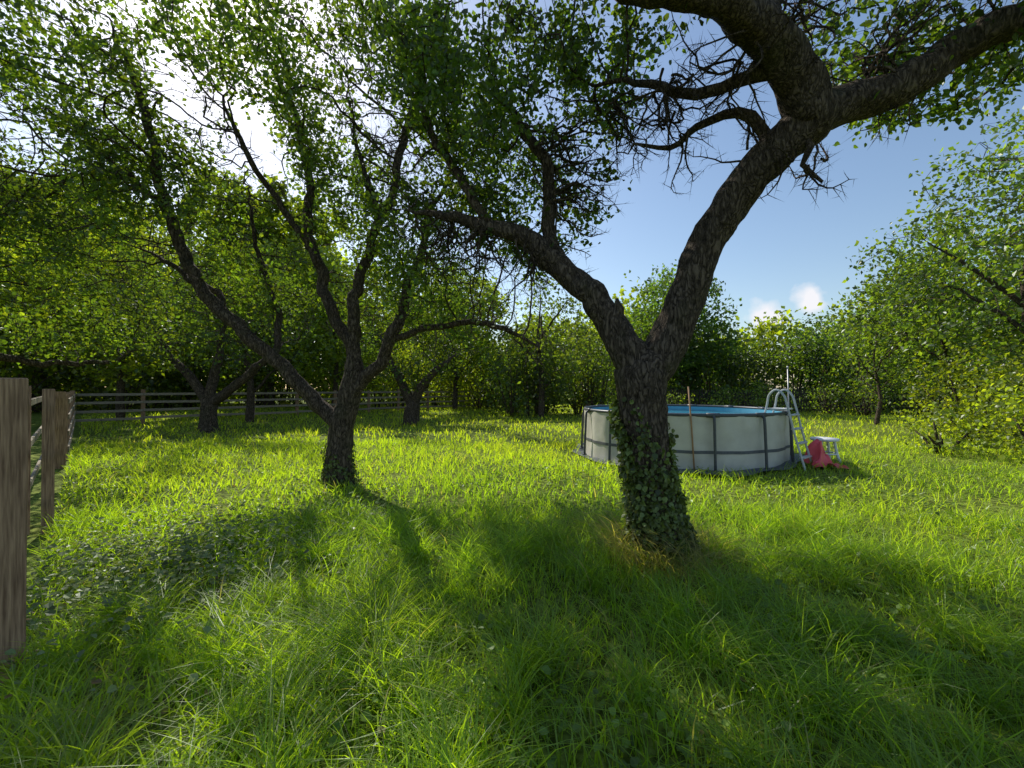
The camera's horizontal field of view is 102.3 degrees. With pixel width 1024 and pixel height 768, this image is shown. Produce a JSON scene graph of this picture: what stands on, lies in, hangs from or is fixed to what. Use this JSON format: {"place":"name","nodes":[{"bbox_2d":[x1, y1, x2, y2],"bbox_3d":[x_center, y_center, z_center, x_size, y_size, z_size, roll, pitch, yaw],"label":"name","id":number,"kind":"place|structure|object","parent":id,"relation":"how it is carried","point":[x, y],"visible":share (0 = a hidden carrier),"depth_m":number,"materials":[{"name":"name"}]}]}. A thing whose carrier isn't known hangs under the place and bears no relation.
{"place":"outdoors","nodes":[
{"label":"outdoors","id":0,"kind":"place"},
{"bbox_2d":[4,464,801,744],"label":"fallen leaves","id":1,"kind":"object","parent":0,"point":[94,681],"visible":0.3,"depth_m":2.88,"materials":[{"name":"green plant"}]},
{"bbox_2d":[0,389,1023,767],"bbox_3d":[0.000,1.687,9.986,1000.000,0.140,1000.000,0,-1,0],"label":"ground","id":2,"kind":"structure","parent":0,"point":[568,435],"depth_m":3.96,"materials":[{"name":"green plant"}]},
{"bbox_2d":[0,264,33,344],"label":"garden tree","id":3,"kind":"object","parent":2,"relation":"on","point":[4,318],"visible":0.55,"depth_m":14.87,"materials":[{"name":"green plant"}]},
{"bbox_2d":[0,378,65,683],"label":"wooden board fence","id":4,"kind":"object","parent":2,"relation":"on","point":[17,442],"visible":0.82,"depth_m":2.32,"materials":[{"name":"brown wood"}]},
{"bbox_2d":[0,164,182,411],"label":"garden tree","id":5,"kind":"object","parent":2,"relation":"on","point":[163,222],"visible":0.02,"depth_m":26.70,"materials":[{"name":"green plant"}]},
{"bbox_2d":[0,46,204,378],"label":"plum tree","id":6,"kind":"object","parent":2,"relation":"on","point":[36,259],"visible":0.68,"depth_m":7.37,"materials":[{"name":"green plant"}]},
{"bbox_2d":[0,163,221,421],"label":"garden tree","id":7,"kind":"object","parent":2,"relation":"on","point":[122,368],"visible":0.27,"depth_m":18.87,"materials":[{"name":"green plant"}]},
{"bbox_2d":[74,214,315,433],"bbox_3d":[-10.717,-1.902,14.511,7.713,7.457,5.814,0,-1,0],"label":"plum tree","id":8,"kind":"object","parent":2,"relation":"on","point":[210,399],"visible":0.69,"depth_m":14.38,"materials":[{"name":"green plant"}]},
{"bbox_2d":[0,317,444,412],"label":"hedge","id":9,"kind":"object","parent":2,"relation":"on","point":[177,381],"visible":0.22,"depth_m":28.55,"materials":[{"name":"green plant"}]},
{"bbox_2d":[176,260,333,422],"bbox_3d":[-12.065,-1.738,18.560,6.454,7.211,5.732,0,-1,17],"label":"garden tree","id":10,"kind":"object","parent":2,"relation":"on","point":[250,407],"visible":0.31,"depth_m":18.49,"materials":[{"name":"green plant"}]},
{"bbox_2d":[169,157,353,404],"bbox_3d":[-20.045,-6.981,33.697,12.589,17.960,15.195,0,-1,-40],"label":"garden tree","id":11,"kind":"object","parent":2,"relation":"on","point":[273,220],"visible":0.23,"depth_m":29.85,"materials":[{"name":"green plant"}]},
{"bbox_2d":[66,389,502,460],"bbox_3d":[-9.277,1.097,23.659,10.728,1.618,27.368,0,-1,24],"label":"wooden rail fence","id":12,"kind":"object","parent":2,"relation":"on","point":[71,412],"visible":0.62,"depth_m":19.42,"materials":[{"name":"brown wood"}]},
{"bbox_2d":[0,0,576,487],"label":"plum tree","id":13,"kind":"object","parent":2,"relation":"on","point":[288,90],"visible":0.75,"depth_m":6.29,"materials":[{"name":"green plant"}]},
{"bbox_2d":[240,228,414,406],"bbox_3d":[-11.470,-4.075,28.022,10.922,12.078,9.625,0,-1,0],"label":"garden tree","id":14,"kind":"object","parent":2,"relation":"on","point":[334,357],"visible":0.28,"depth_m":26.36,"materials":[{"name":"green plant"}]},
{"bbox_2d":[312,245,510,424],"bbox_3d":[-4.499,-2.339,18.444,9.243,8.405,5.696,0,-1,0],"label":"plum tree","id":15,"kind":"object","parent":2,"relation":"on","point":[411,410],"visible":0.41,"depth_m":18.26,"materials":[{"name":"green plant"}]},
{"bbox_2d":[366,338,536,409],"bbox_3d":[-4.050,-1.154,32.489,13.507,6.439,8.720,0,-1,18],"label":"hedge","id":16,"kind":"object","parent":2,"relation":"on","point":[471,388],"visible":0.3,"depth_m":31.33,"materials":[{"name":"green plant"}]},
{"bbox_2d":[393,264,527,409],"bbox_3d":[-3.908,-3.382,28.980,10.067,10.658,9.546,0,-1,0],"label":"garden tree","id":17,"kind":"object","parent":2,"relation":"on","point":[473,363],"visible":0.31,"depth_m":27.74,"materials":[{"name":"green plant"}]},
{"bbox_2d":[0,461,1023,767],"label":"ground ivy","id":18,"kind":"object","parent":2,"relation":"on","point":[126,569],"visible":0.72,"depth_m":3.21,"materials":[{"name":"green plant"}]},
{"bbox_2d":[1,236,1022,407],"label":"distant trees","id":19,"kind":"object","parent":2,"relation":"on","point":[769,329],"visible":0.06,"depth_m":40.35,"materials":[{"name":"green plant"}]},
{"bbox_2d":[466,323,616,417],"bbox_3d":[2.915,-0.822,23.983,11.503,5.557,7.193,0,-1,0],"label":"hedge","id":20,"kind":"object","parent":2,"relation":"on","point":[589,397],"visible":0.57,"depth_m":23.39,"materials":[{"name":"green plant"}]},
{"bbox_2d":[483,264,604,416],"bbox_3d":[1.960,-2.045,21.333,6.856,7.871,8.026,0,-1,0],"label":"garden tree","id":21,"kind":"object","parent":2,"relation":"on","point":[540,371],"visible":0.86,"depth_m":21.24,"materials":[{"name":"green plant"}]},
{"bbox_2d":[625,259,745,403],"bbox_3d":[11.900,-3.494,29.405,6.875,10.942,8.415,0,-1,-16],"label":"garden tree","id":22,"kind":"object","parent":2,"relation":"on","point":[657,291],"visible":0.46,"depth_m":27.97,"materials":[{"name":"green plant"}]},
{"bbox_2d":[580,404,793,471],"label":"above ground pool","id":23,"kind":"structure","parent":2,"relation":"on","point":[733,437],"depth_m":7.99,"materials":[{"name":"plastic"}]},
{"bbox_2d":[572,442,804,475],"bbox_3d":[4.161,1.660,10.028,5.300,0.122,5.303,0,-1,0],"label":"ground cloth","id":24,"kind":"object","parent":2,"relation":"on","point":[757,470],"visible":0.23,"depth_m":8.04,"materials":[{"name":"fabric"}]},
{"bbox_2d":[688,387,694,469],"bbox_3d":[3.435,0.859,7.898,0.033,1.622,0.146,0,-1,-38],"label":"wooden pole","id":25,"kind":"object","parent":24,"relation":"on","point":[691,429],"visible":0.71,"depth_m":7.88,"materials":[{"name":"brown wood"}]},
{"bbox_2d":[355,0,1023,572],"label":"plum tree","id":26,"kind":"object","parent":2,"relation":"on","point":[789,64],"visible":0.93,"depth_m":3.63,"materials":[{"name":"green plant"}]},
{"bbox_2d":[787,366,788,404],"bbox_3d":[6.431,0.634,9.595,0.063,2.100,0.040,0,-1,0],"label":"metal pole","id":27,"kind":"object","parent":2,"relation":"on","point":[788,382],"visible":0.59,"depth_m":9.59,"materials":[{"name":"silver metal"}]},
{"bbox_2d":[764,389,813,470],"bbox_3d":[5.496,0.885,8.297,0.480,1.585,0.859,0,-1,-38],"label":"pool ladder","id":28,"kind":"object","parent":2,"relation":"on","point":[801,428],"visible":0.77,"depth_m":8.17,"materials":[{"name":"metal"}]},
{"bbox_2d":[589,300,1023,415],"bbox_3d":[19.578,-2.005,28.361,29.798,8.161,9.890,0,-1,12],"label":"hedge","id":29,"kind":"object","parent":2,"relation":"on","point":[731,370],"visible":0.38,"depth_m":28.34,"materials":[{"name":"green plant"}]},
{"bbox_2d":[666,389,963,411],"bbox_3d":[19.977,1.089,27.266,24.180,1.498,0.066,0,-1,6],"label":"picket fence","id":30,"kind":"object","parent":2,"relation":"on","point":[796,397],"visible":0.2,"depth_m":27.34,"materials":[{"name":"brown wood"}]},
{"bbox_2d":[803,439,847,468],"bbox_3d":[6.140,1.352,8.139,0.719,0.539,0.576,0,-1,0],"label":"towel","id":31,"kind":"object","parent":2,"relation":"on","point":[817,451],"visible":0.83,"depth_m":8.05,"materials":[{"name":"pink fabric"}]},
{"bbox_2d":[810,437,841,462],"bbox_3d":[6.700,1.419,8.838,0.520,0.533,0.520,0,-1,0],"label":"plastic stool","id":32,"kind":"object","parent":2,"relation":"on","point":[827,440],"visible":0.56,"depth_m":8.69,"materials":[{"name":"white plastic"}]},
{"bbox_2d":[820,304,937,424],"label":"garden tree","id":33,"kind":"object","parent":2,"relation":"on","point":[880,388],"visible":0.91,"depth_m":17.16,"materials":[{"name":"green plant"}]},
{"bbox_2d":[826,200,1023,424],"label":"garden tree","id":34,"kind":"object","parent":2,"relation":"on","point":[881,295],"visible":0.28,"depth_m":17.18,"materials":[{"name":"green plant"}]},
{"bbox_2d":[845,101,1023,417],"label":"garden tree","id":35,"kind":"object","parent":2,"relation":"on","point":[1006,291],"visible":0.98,"depth_m":11.95,"materials":[{"name":"green plant"}]},
{"bbox_2d":[887,321,1023,463],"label":"bush","id":36,"kind":"object","parent":2,"relation":"on","point":[982,421],"visible":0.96,"depth_m":10.11,"materials":[{"name":"green plant"}]},
{"bbox_2d":[0,0,1023,388],"label":"sky","id":37,"kind":"structure","parent":0,"point":[791,254],"materials":[{"name":"blue"}]}
]}

